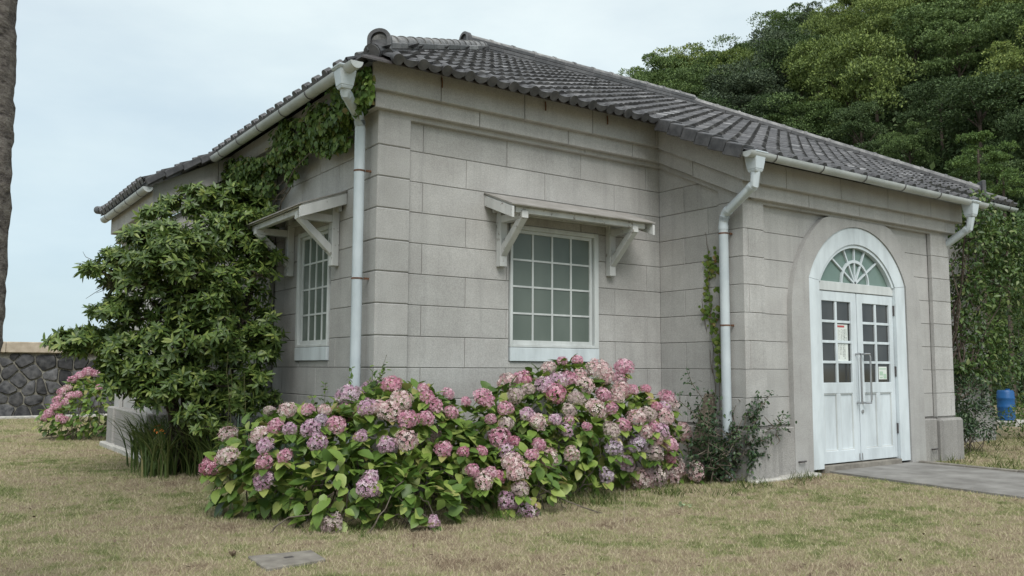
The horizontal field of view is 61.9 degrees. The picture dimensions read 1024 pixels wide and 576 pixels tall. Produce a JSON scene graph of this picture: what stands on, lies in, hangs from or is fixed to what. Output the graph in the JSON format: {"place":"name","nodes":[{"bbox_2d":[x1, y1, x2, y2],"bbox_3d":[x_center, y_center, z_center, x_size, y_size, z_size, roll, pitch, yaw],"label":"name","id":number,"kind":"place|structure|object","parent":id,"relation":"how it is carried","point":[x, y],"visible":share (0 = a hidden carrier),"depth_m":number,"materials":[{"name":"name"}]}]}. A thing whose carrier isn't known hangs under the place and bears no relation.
{"place":"outdoors","nodes":[
{"label":"outdoors","id":0,"kind":"place"},
{"bbox_2d":[3,0,862,341],"label":"sky","id":1,"kind":"structure","parent":0,"point":[109,94],"materials":[{"name":"white"}]},
{"bbox_2d":[0,405,1023,575],"bbox_3d":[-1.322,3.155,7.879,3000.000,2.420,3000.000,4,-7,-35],"label":"ground","id":2,"kind":"structure","parent":0,"point":[548,522],"depth_m":6.23,"materials":[{"name":"beige plant"}]},
{"bbox_2d":[0,0,17,351],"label":"ridged tree","id":3,"kind":"object","parent":2,"relation":"on","point":[8,36],"visible":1,"depth_m":4.12,"materials":[{"name":"brown plant"}]},
{"bbox_2d":[0,342,113,418],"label":"garden wall","id":4,"kind":"structure","parent":2,"relation":"on","point":[33,376],"depth_m":19.79,"materials":[{"name":"stone"}]},
{"bbox_2d":[32,367,114,440],"bbox_3d":[-6.902,1.952,14.458,2.084,1.229,1.707,0,-5,2],"label":"hydrangea bush","id":5,"kind":"object","parent":2,"relation":"on","point":[66,400],"visible":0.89,"depth_m":13.96,"materials":[{"name":"pink plant"}]},
{"bbox_2d":[39,179,290,472],"bbox_3d":[-3.884,0.361,9.648,2.489,3.545,2.155,4,-7,-35],"label":"glossy shrub","id":6,"kind":"object","parent":2,"relation":"on","point":[175,253],"visible":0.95,"depth_m":9.41,"materials":[{"name":"green plant"}]},
{"bbox_2d":[94,406,251,480],"bbox_3d":[-4.064,1.811,10.251,2.176,0.694,4.796,3,-6,-24],"label":"strap leaf clump","id":7,"kind":"object","parent":2,"relation":"on","point":[154,447],"visible":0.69,"depth_m":9.41,"materials":[{"name":"green plant"}]},
{"bbox_2d":[229,550,235,556],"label":"fallen leaf","id":8,"kind":"object","parent":2,"relation":"on","point":[233,553],"visible":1,"depth_m":5.39,"materials":[{"name":"brown plant"}]},
{"bbox_2d":[218,352,253,482],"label":"young shoots","id":9,"kind":"object","parent":2,"relation":"on","point":[227,479],"visible":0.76,"depth_m":8.60,"materials":[{"name":"green plant"}]},
{"bbox_2d":[191,413,317,486],"bbox_3d":[-2.769,1.679,9.141,1.127,0.763,2.048,13,-14,-67],"label":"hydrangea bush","id":10,"kind":"object","parent":2,"relation":"on","point":[274,448],"visible":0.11,"depth_m":8.93,"materials":[{"name":"plant"}]},
{"bbox_2d":[248,550,325,570],"bbox_3d":[-1.392,1.719,5.318,0.414,0.082,0.388,4,-7,-35],"label":"manhole cover","id":11,"kind":"object","parent":2,"relation":"on","point":[271,562],"visible":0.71,"depth_m":5.27,"materials":[{"name":"concrete"}]},
{"bbox_2d":[307,355,389,504],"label":"sapling shoots","id":12,"kind":"object","parent":2,"relation":"on","point":[367,386],"visible":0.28,"depth_m":7.66,"materials":[{"name":"green plant"}]},
{"bbox_2d":[198,376,510,533],"bbox_3d":[-1.179,1.344,7.144,2.521,1.237,2.105,4,-7,-35],"label":"hydrangea bush","id":13,"kind":"object","parent":2,"relation":"on","point":[389,482],"visible":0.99,"depth_m":6.75,"materials":[{"name":"green plant"}]},
{"bbox_2d":[27,452,1017,575],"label":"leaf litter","id":14,"kind":"object","parent":2,"relation":"on","point":[598,573],"visible":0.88,"depth_m":5.93,"materials":[{"name":"brown plant"}]},
{"bbox_2d":[94,28,1017,492],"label":"stone house","id":15,"kind":"structure","parent":2,"relation":"on","point":[464,214],"depth_m":9.75,"materials":[{"name":"stone"}]},
{"bbox_2d":[208,66,375,210],"bbox_3d":[-2.832,-1.448,10.161,0.401,1.132,5.377,4,-7,-35],"label":"wall creeper","id":16,"kind":"object","parent":15,"relation":"attached to","point":[321,133],"depth_m":9.32,"materials":[{"name":"green plant"}]},
{"bbox_2d":[294,225,330,360],"bbox_3d":[-2.198,0.077,9.614,0.135,1.475,0.926,4,-7,-35],"label":"window","id":17,"kind":"structure","parent":15,"relation":"in","point":[313,309],"depth_m":9.63,"materials":[{"name":"white paint"}]},
{"bbox_2d":[508,224,598,361],"bbox_3d":[0.431,0.086,9.578,1.250,1.475,0.225,4,-7,-35],"label":"window","id":18,"kind":"structure","parent":15,"relation":"in","point":[553,297],"depth_m":9.51,"materials":[{"name":"white paint"}]},
{"bbox_2d":[698,233,720,407],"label":"wall creeper","id":19,"kind":"object","parent":15,"relation":"attached to","point":[716,341],"depth_m":9.68,"materials":[{"name":"green plant"}]},
{"bbox_2d":[819,290,862,463],"bbox_3d":[3.954,1.063,10.269,0.789,2.048,0.135,4,-7,-35],"label":"door","id":20,"kind":"structure","parent":15,"relation":"in","point":[840,389],"depth_m":10.31,"materials":[{"name":"white paint"}]},
{"bbox_2d":[837,324,847,360],"bbox_3d":[4.030,0.671,10.412,0.222,0.453,0.004,4,-7,-35],"label":"paper notice","id":21,"kind":"object","parent":20,"relation":"attached to","point":[842,334],"visible":1,"depth_m":10.41,"materials":[{"name":"white paper"}]},
{"bbox_2d":[855,294,898,460],"bbox_3d":[4.622,1.110,10.737,0.813,2.048,0.135,4,-7,-35],"label":"door","id":22,"kind":"structure","parent":15,"relation":"in","point":[879,429],"depth_m":10.76,"materials":[{"name":"white paint"}]},
{"bbox_2d":[878,367,886,378],"bbox_3d":[4.715,1.081,10.861,0.180,0.160,0.003,4,-7,-35],"label":"card","id":23,"kind":"object","parent":22,"relation":"attached to","point":[882,372],"visible":1,"depth_m":10.86,"materials":[{"name":"white paper"}]},
{"bbox_2d":[444,354,704,517],"bbox_3d":[0.629,1.358,8.421,1.708,1.449,3.315,-3,-6,33],"label":"hydrangea bush","id":24,"kind":"object","parent":2,"relation":"on","point":[645,407],"visible":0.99,"depth_m":8.09,"materials":[{"name":"pink plant"}]},
{"bbox_2d":[296,432,1023,537],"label":"tall grass","id":25,"kind":"structure","parent":2,"relation":"on","point":[592,501],"depth_m":8.16,"materials":[{"name":"green plant"}]},
{"bbox_2d":[690,393,715,454],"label":"shrub","id":26,"kind":"object","parent":2,"relation":"on","point":[705,400],"visible":0.48,"depth_m":9.50,"materials":[{"name":"green plant"}]},
{"bbox_2d":[675,368,796,483],"bbox_3d":[2.366,1.505,9.209,1.647,1.289,0.664,2,-6,-17],"label":"thorny bush","id":27,"kind":"object","parent":2,"relation":"on","point":[712,463],"visible":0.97,"depth_m":9.06,"materials":[{"name":"green plant"}]},
{"bbox_2d":[943,158,990,191],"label":"fresh tree","id":28,"kind":"object","parent":2,"relation":"on","point":[949,163],"visible":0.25,"depth_m":28.62,"materials":[{"name":"green plant"}]},
{"bbox_2d":[919,460,1023,472],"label":"path kerb","id":29,"kind":"structure","parent":2,"relation":"on","point":[972,466],"depth_m":10.37,"materials":[{"name":"concrete"}]},
{"bbox_2d":[954,372,1004,453],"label":"shrub","id":30,"kind":"object","parent":2,"relation":"on","point":[970,429],"visible":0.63,"depth_m":12.51,"materials":[{"name":"green plant"}]},
{"bbox_2d":[948,188,1023,411],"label":"yard tree","id":31,"kind":"object","parent":2,"relation":"on","point":[999,234],"visible":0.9,"depth_m":13.85,"materials":[{"name":"green plant"}]},
{"bbox_2d":[952,130,1021,407],"bbox_3d":[15.089,-0.649,27.257,2.346,9.012,1.533,1,-5,-12],"label":"fresh tree","id":32,"kind":"object","parent":2,"relation":"on","point":[972,137],"visible":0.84,"depth_m":27.57,"materials":[{"name":"green plant"}]},
{"bbox_2d":[977,150,1023,405],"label":"fresh tree","id":33,"kind":"object","parent":2,"relation":"on","point":[993,157],"visible":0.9,"depth_m":26.22,"materials":[{"name":"green plant"}]},
{"bbox_2d":[989,353,1023,419],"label":"hedge shrub","id":34,"kind":"object","parent":2,"relation":"on","point":[1017,387],"visible":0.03,"depth_m":20.32,"materials":[{"name":"green plant"}]},
{"bbox_2d":[996,419,1023,426],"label":"concrete slab","id":35,"kind":"structure","parent":2,"relation":"on","point":[1019,422],"depth_m":18.35,"materials":[{"name":"grey concrete"}]},
{"bbox_2d":[996,389,1015,420],"bbox_3d":[10.884,2.571,18.818,0.368,0.690,0.368,4,-7,-35],"label":"plastic drum","id":36,"kind":"object","parent":35,"relation":"on","point":[1005,398],"visible":0.8,"depth_m":18.69,"materials":[{"name":"blue plastic"}]},
{"bbox_2d":[999,384,1023,435],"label":"shrub","id":37,"kind":"object","parent":2,"relation":"on","point":[1017,414],"visible":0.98,"depth_m":15.15,"materials":[{"name":"green plant"}]},
{"bbox_2d":[747,22,1023,405],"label":"wooded hill","id":38,"kind":"structure","parent":0,"point":[940,153],"depth_m":48.58,"materials":[{"name":"green plant"}]},
{"bbox_2d":[617,59,662,76],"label":"hillside tree","id":39,"kind":"object","parent":38,"relation":"on","point":[635,71],"visible":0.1,"depth_m":94.38,"materials":[{"name":"green plant"}]},
{"bbox_2d":[633,71,677,88],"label":"hillside tree","id":40,"kind":"object","parent":38,"relation":"on","point":[641,78],"visible":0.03,"depth_m":73.24,"materials":[{"name":"green plant"}]},
{"bbox_2d":[631,52,690,82],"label":"hillside tree","id":41,"kind":"object","parent":38,"relation":"on","point":[656,60],"visible":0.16,"depth_m":80.09,"materials":[{"name":"green plant"}]},
{"bbox_2d":[642,72,699,95],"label":"hillside tree","id":42,"kind":"object","parent":38,"relation":"on","point":[672,84],"visible":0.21,"depth_m":69.99,"materials":[{"name":"green plant"}]},
{"bbox_2d":[649,42,722,83],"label":"hillside tree","id":43,"kind":"object","parent":38,"relation":"on","point":[681,54],"visible":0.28,"depth_m":83.97,"materials":[{"name":"green plant"}]},
{"bbox_2d":[660,62,722,97],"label":"hillside tree","id":44,"kind":"object","parent":38,"relation":"on","point":[695,76],"visible":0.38,"depth_m":71.50,"materials":[{"name":"green plant"}]},
{"bbox_2d":[691,55,716,74],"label":"hillside tree","id":45,"kind":"object","parent":38,"relation":"on","point":[709,58],"visible":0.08,"depth_m":80.05,"materials":[{"name":"green plant"}]},
{"bbox_2d":[691,47,730,83],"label":"hillside tree","id":46,"kind":"object","parent":38,"relation":"on","point":[709,51],"visible":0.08,"depth_m":86.47,"materials":[{"name":"green plant"}]},
{"bbox_2d":[698,93,748,112],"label":"hillside tree","id":47,"kind":"object","parent":38,"relation":"on","point":[716,101],"visible":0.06,"depth_m":56.82,"materials":[{"name":"green plant"}]},
{"bbox_2d":[707,34,768,69],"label":"hillside tree","id":48,"kind":"object","parent":38,"relation":"on","point":[739,44],"visible":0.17,"depth_m":83.94,"materials":[{"name":"green plant"}]},
{"bbox_2d":[707,46,769,108],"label":"hillside tree","id":49,"kind":"object","parent":38,"relation":"on","point":[742,54],"visible":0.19,"depth_m":75.84,"materials":[{"name":"green plant"}]},
{"bbox_2d":[699,71,781,114],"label":"hillside tree","id":50,"kind":"object","parent":38,"relation":"on","point":[752,93],"visible":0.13,"depth_m":65.14,"materials":[{"name":"green plant"}]},
{"bbox_2d":[698,63,792,117],"bbox_3d":[16.575,-12.873,62.326,7.792,7.532,6.417,4,-7,-36],"label":"hillside tree","id":51,"kind":"object","parent":38,"relation":"on","point":[740,82],"visible":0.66,"depth_m":62.18,"materials":[{"name":"green plant"}]},
{"bbox_2d":[724,25,796,111],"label":"hillside tree","id":52,"kind":"object","parent":38,"relation":"on","point":[770,33],"visible":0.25,"depth_m":67.36,"materials":[{"name":"green plant"}]},
{"bbox_2d":[740,92,817,126],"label":"hillside tree","id":53,"kind":"object","parent":38,"relation":"on","point":[757,103],"visible":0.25,"depth_m":57.18,"materials":[{"name":"green plant"}]},
{"bbox_2d":[746,2,822,36],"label":"hillside tree","id":54,"kind":"object","parent":38,"relation":"on","point":[775,16],"visible":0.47,"depth_m":89.44,"materials":[{"name":"green plant"}]},
{"bbox_2d":[744,31,835,113],"bbox_3d":[21.336,-15.050,65.354,7.480,8.963,7.047,1,-5,-11],"label":"hillside tree","id":55,"kind":"object","parent":38,"relation":"on","point":[795,38],"visible":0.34,"depth_m":64.88,"materials":[{"name":"green plant"}]},
{"bbox_2d":[757,18,826,53],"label":"hillside tree","id":56,"kind":"object","parent":38,"relation":"on","point":[793,27],"visible":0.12,"depth_m":78.95,"materials":[{"name":"green plant"}]},
{"bbox_2d":[772,27,813,63],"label":"hillside tree","id":57,"kind":"object","parent":38,"relation":"on","point":[785,32],"visible":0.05,"depth_m":73.87,"materials":[{"name":"green plant"}]},
{"bbox_2d":[760,91,845,139],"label":"hillside tree","id":58,"kind":"object","parent":38,"relation":"on","point":[821,112],"visible":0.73,"depth_m":52.16,"materials":[{"name":"green plant"}]},
{"bbox_2d":[795,11,829,25],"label":"hillside tree","id":59,"kind":"object","parent":38,"relation":"on","point":[802,17],"visible":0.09,"depth_m":87.18,"materials":[{"name":"green plant"}]},
{"bbox_2d":[779,36,858,118],"bbox_3d":[22.666,-14.265,60.832,6.742,8.044,6.927,-1,-5,12],"label":"hillside tree","id":60,"kind":"object","parent":38,"relation":"on","point":[799,80],"visible":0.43,"depth_m":60.58,"materials":[{"name":"green plant"}]},
{"bbox_2d":[802,0,836,17],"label":"hillside tree","id":61,"kind":"object","parent":38,"relation":"on","point":[806,9],"visible":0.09,"depth_m":91.20,"materials":[{"name":"green plant"}]},
{"bbox_2d":[796,13,854,67],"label":"hillside tree","id":62,"kind":"object","parent":38,"relation":"on","point":[825,29],"visible":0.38,"depth_m":67.30,"materials":[{"name":"green plant"}]},
{"bbox_2d":[808,3,855,28],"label":"hillside tree","id":63,"kind":"object","parent":38,"relation":"on","point":[832,7],"visible":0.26,"depth_m":81.60,"materials":[{"name":"green plant"}]},
{"bbox_2d":[821,0,862,9],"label":"hillside tree","id":64,"kind":"object","parent":38,"relation":"on","point":[848,3],"visible":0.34,"depth_m":87.99,"materials":[{"name":"green plant"}]},
{"bbox_2d":[834,5,876,28],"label":"hillside tree","id":65,"kind":"object","parent":38,"relation":"on","point":[849,12],"visible":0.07,"depth_m":75.15,"materials":[{"name":"green plant"}]},
{"bbox_2d":[818,100,897,154],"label":"hillside tree","id":66,"kind":"object","parent":38,"relation":"on","point":[848,115],"visible":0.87,"depth_m":48.48,"materials":[{"name":"green plant"}]},
{"bbox_2d":[849,0,872,16],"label":"hillside tree","id":67,"kind":"object","parent":38,"relation":"on","point":[855,2],"visible":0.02,"depth_m":80.93,"materials":[{"name":"green plant"}]},
{"bbox_2d":[799,27,930,144],"bbox_3d":[22.336,-11.215,53.173,7.361,10.840,7.691,2,-6,-14],"label":"hillside tree","id":68,"kind":"object","parent":38,"relation":"on","point":[861,66],"visible":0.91,"depth_m":52.26,"materials":[{"name":"green plant"}]},
{"bbox_2d":[834,0,910,64],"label":"hillside tree","id":69,"kind":"object","parent":38,"relation":"on","point":[859,22],"visible":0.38,"depth_m":63.30,"materials":[{"name":"green plant"}]},
{"bbox_2d":[730,1,1023,404],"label":"undergrowth","id":70,"kind":"object","parent":38,"relation":"on","point":[914,131],"visible":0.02,"depth_m":51.22,"materials":[{"name":"green plant"}]},
{"bbox_2d":[831,65,923,121],"bbox_3d":[23.948,-12.955,56.593,6.080,4.144,4.778,-1,-6,17],"label":"hillside tree","id":71,"kind":"object","parent":38,"relation":"on","point":[876,115],"visible":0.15,"depth_m":56.05,"materials":[{"name":"green plant"}]},
{"bbox_2d":[850,0,917,33],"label":"hillside tree","id":72,"kind":"object","parent":38,"relation":"on","point":[862,14],"visible":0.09,"depth_m":68.31,"materials":[{"name":"green plant"}]},
{"bbox_2d":[875,18,937,71],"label":"hillside tree","id":73,"kind":"object","parent":38,"relation":"on","point":[912,48],"visible":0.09,"depth_m":59.98,"materials":[{"name":"green plant"}]},
{"bbox_2d":[873,121,942,166],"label":"hillside tree","id":74,"kind":"object","parent":38,"relation":"on","point":[910,143],"visible":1,"depth_m":44.49,"materials":[{"name":"green plant"}]},
{"bbox_2d":[869,0,947,28],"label":"hillside tree","id":75,"kind":"object","parent":38,"relation":"on","point":[911,2],"visible":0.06,"depth_m":63.60,"materials":[{"name":"green plant"}]},
{"bbox_2d":[898,76,968,149],"bbox_3d":[23.900,-9.573,47.866,4.482,4.476,3.294,-1,-6,14],"label":"hillside tree","id":76,"kind":"object","parent":38,"relation":"on","point":[921,88],"visible":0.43,"depth_m":47.94,"materials":[{"name":"green plant"}]},
{"bbox_2d":[885,0,1019,71],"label":"hillside tree","id":77,"kind":"object","parent":38,"relation":"on","point":[927,20],"visible":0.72,"depth_m":55.79,"materials":[{"name":"green plant"}]},
{"bbox_2d":[912,18,1012,86],"bbox_3d":[27.639,-13.298,52.277,5.618,6.618,4.754,2,-6,-18],"label":"hillside tree","id":78,"kind":"object","parent":38,"relation":"on","point":[959,55],"visible":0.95,"depth_m":52.13,"materials":[{"name":"green plant"}]},
{"bbox_2d":[932,0,1014,9],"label":"hillside tree","id":79,"kind":"object","parent":38,"relation":"on","point":[964,6],"visible":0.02,"depth_m":61.37,"materials":[{"name":"green plant"}]},
{"bbox_2d":[925,69,1023,159],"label":"hillside tree","id":80,"kind":"object","parent":38,"relation":"on","point":[979,105],"visible":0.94,"depth_m":42.94,"materials":[{"name":"green plant"}]},
{"bbox_2d":[952,151,1023,221],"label":"hillside tree","id":81,"kind":"object","parent":38,"relation":"on","point":[1014,164],"visible":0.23,"depth_m":37.71,"materials":[{"name":"green plant"}]},
{"bbox_2d":[968,0,1015,38],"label":"hillside tree","id":82,"kind":"object","parent":38,"relation":"on","point":[986,3],"visible":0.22,"depth_m":54.97,"materials":[{"name":"green plant"}]},
{"bbox_2d":[967,22,1023,110],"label":"hillside tree","id":83,"kind":"object","parent":38,"relation":"on","point":[1015,60],"visible":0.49,"depth_m":44.99,"materials":[{"name":"green plant"}]},
{"bbox_2d":[973,2,1023,52],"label":"hillside tree","id":84,"kind":"object","parent":38,"relation":"on","point":[1010,15],"visible":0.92,"depth_m":49.99,"materials":[{"name":"green plant"}]},
{"bbox_2d":[985,191,1020,260],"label":"hillside tree","id":85,"kind":"object","parent":38,"relation":"on","point":[991,240],"depth_m":33.62,"materials":[{"name":"green plant"}]},
{"bbox_2d":[987,301,1023,376],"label":"hillside tree","id":86,"kind":"object","parent":38,"relation":"on","point":[1000,322],"visible":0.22,"depth_m":30.05,"materials":[{"name":"green plant"}]},
{"bbox_2d":[989,101,1023,150],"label":"hillside tree","id":87,"kind":"object","parent":38,"relation":"on","point":[1016,124],"visible":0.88,"depth_m":39.84,"materials":[{"name":"green plant"}]},
{"bbox_2d":[999,0,1023,22],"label":"hillside tree","id":88,"kind":"object","parent":38,"relation":"on","point":[1017,1],"visible":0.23,"depth_m":53.26,"materials":[{"name":"green plant"}]},
{"bbox_2d":[1001,294,1023,358],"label":"hillside tree","id":89,"kind":"object","parent":38,"relation":"on","point":[1020,346],"visible":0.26,"depth_m":28.32,"materials":[{"name":"green plant"}]},
{"bbox_2d":[830,462,1023,498],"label":"path","id":90,"kind":"structure","parent":0,"point":[996,482],"depth_m":9.49,"materials":[{"name":"concrete"}]}
]}

